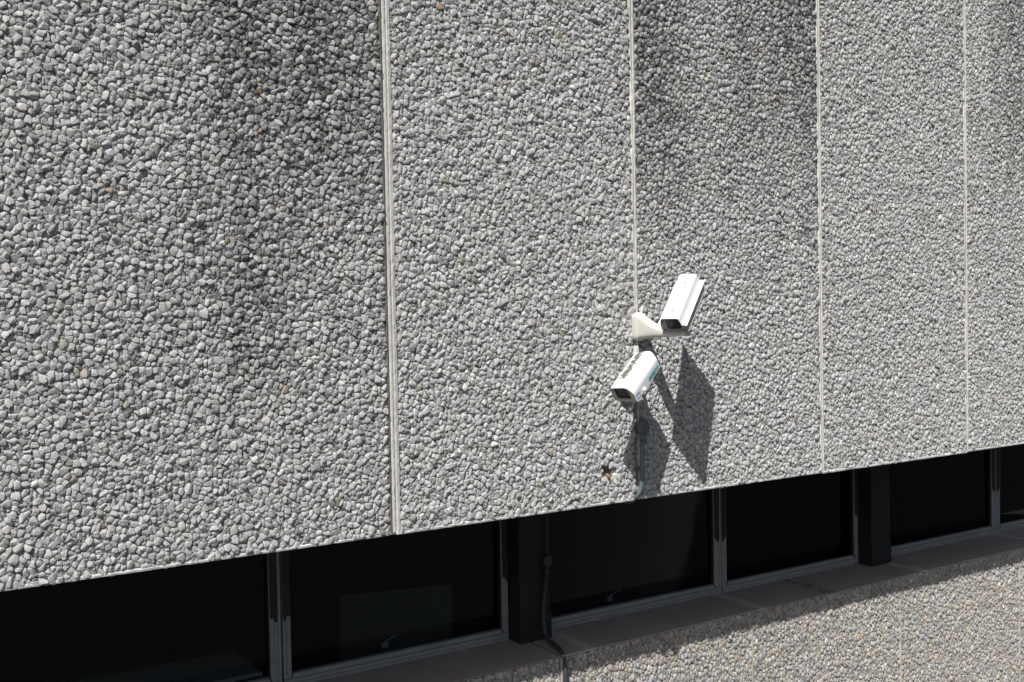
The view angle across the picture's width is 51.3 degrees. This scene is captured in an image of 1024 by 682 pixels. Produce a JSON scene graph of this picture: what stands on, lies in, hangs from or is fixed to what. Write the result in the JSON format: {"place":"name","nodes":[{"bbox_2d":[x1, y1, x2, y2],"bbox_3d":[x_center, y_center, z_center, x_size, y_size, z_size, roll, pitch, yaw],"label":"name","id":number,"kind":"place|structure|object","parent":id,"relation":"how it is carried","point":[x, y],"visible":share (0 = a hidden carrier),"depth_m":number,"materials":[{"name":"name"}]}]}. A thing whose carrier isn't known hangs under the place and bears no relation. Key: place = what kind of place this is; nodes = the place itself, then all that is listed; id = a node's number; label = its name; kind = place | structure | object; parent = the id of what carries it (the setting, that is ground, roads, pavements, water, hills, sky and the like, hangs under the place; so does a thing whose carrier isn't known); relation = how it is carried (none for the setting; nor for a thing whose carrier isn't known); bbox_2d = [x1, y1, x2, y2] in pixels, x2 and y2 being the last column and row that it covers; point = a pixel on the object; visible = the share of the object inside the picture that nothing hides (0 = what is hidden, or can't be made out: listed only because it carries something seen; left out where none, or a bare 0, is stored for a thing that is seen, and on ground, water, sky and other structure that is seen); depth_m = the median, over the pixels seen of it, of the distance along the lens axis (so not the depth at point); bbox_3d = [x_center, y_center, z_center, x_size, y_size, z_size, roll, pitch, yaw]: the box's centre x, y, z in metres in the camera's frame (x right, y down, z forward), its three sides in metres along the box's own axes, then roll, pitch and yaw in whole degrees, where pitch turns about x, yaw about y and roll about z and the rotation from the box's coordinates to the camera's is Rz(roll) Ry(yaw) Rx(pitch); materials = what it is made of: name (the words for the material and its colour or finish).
{"place":"outdoors","nodes":[
{"label":"outdoors","id":0,"kind":"place"},
{"bbox_2d":[0,0,1023,681],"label":"building","id":1,"kind":"structure","parent":0,"point":[310,310],"depth_m":5.34,"materials":[{"name":"stone"}]},
{"bbox_2d":[47,646,262,681],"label":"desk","id":2,"kind":"object","parent":1,"relation":"in","point":[229,664],"visible":1,"depth_m":5.41,"materials":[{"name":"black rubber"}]},
{"bbox_2d":[238,552,278,681],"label":"window","id":3,"kind":"structure","parent":1,"relation":"in","point":[270,571],"depth_m":5.33,"materials":[{"name":"grey metal"}]},
{"bbox_2d":[279,519,508,681],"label":"window","id":4,"kind":"structure","parent":1,"relation":"in","point":[427,649],"depth_m":5.72,"materials":[{"name":"grey metal"}]},
{"bbox_2d":[337,581,453,659],"bbox_3d":[-0.648,1.991,6.080,0.664,1.180,0.024,-2,2,-18],"label":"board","id":5,"kind":"object","parent":1,"relation":"in","point":[370,621],"visible":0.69,"depth_m":6.05,"materials":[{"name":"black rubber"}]},
{"bbox_2d":[541,513,567,681],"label":"electrical conduit","id":6,"kind":"object","parent":1,"relation":"attached to","point":[546,561],"visible":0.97,"depth_m":6.05,"materials":[{"name":"grey plastic"}]},
{"bbox_2d":[610,346,659,417],"bbox_3d":[0.612,0.211,5.211,0.222,0.364,0.412,-1,2,14],"label":"security camera","id":7,"kind":"object","parent":1,"relation":"attached to","point":[635,377],"visible":1,"depth_m":5.11,"materials":[{"name":"white paint"}]},
{"bbox_2d":[622,416,649,503],"bbox_3d":[0.593,0.609,5.479,0.068,0.459,0.260,-3,2,-41],"label":"electrical conduit","id":8,"kind":"object","parent":1,"relation":"attached to","point":[642,427],"visible":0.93,"depth_m":5.39,"materials":[{"name":"grey plastic"}]},
{"bbox_2d":[552,488,719,629],"bbox_3d":[0.732,1.223,6.616,1.421,0.909,0.095,-2,2,-33],"label":"window","id":9,"kind":"structure","parent":1,"relation":"in","point":[696,575],"depth_m":6.89,"materials":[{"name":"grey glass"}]},
{"bbox_2d":[632,274,704,340],"bbox_3d":[0.722,-0.162,5.229,0.370,0.330,0.316,0,2,28],"label":"security camera","id":10,"kind":"object","parent":1,"relation":"attached to","point":[679,313],"visible":1,"depth_m":5.17,"materials":[{"name":"white paint"}]},
{"bbox_2d":[720,468,858,592],"bbox_3d":[1.916,1.179,7.379,1.343,0.909,0.095,-2,2,-33],"label":"window","id":11,"kind":"structure","parent":1,"relation":"in","point":[784,528],"depth_m":7.37,"materials":[{"name":"black glass"}]},
{"bbox_2d":[890,448,995,555],"bbox_3d":[3.273,1.128,8.245,1.446,0.909,0.080,-2,2,-33],"label":"window","id":12,"kind":"structure","parent":1,"relation":"in","point":[942,500],"depth_m":8.29,"materials":[{"name":"black glass"}]},
{"bbox_2d":[996,444,1023,532],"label":"window","id":13,"kind":"structure","parent":1,"relation":"in","point":[1009,459],"depth_m":8.78,"materials":[{"name":"black glass"}]}
]}

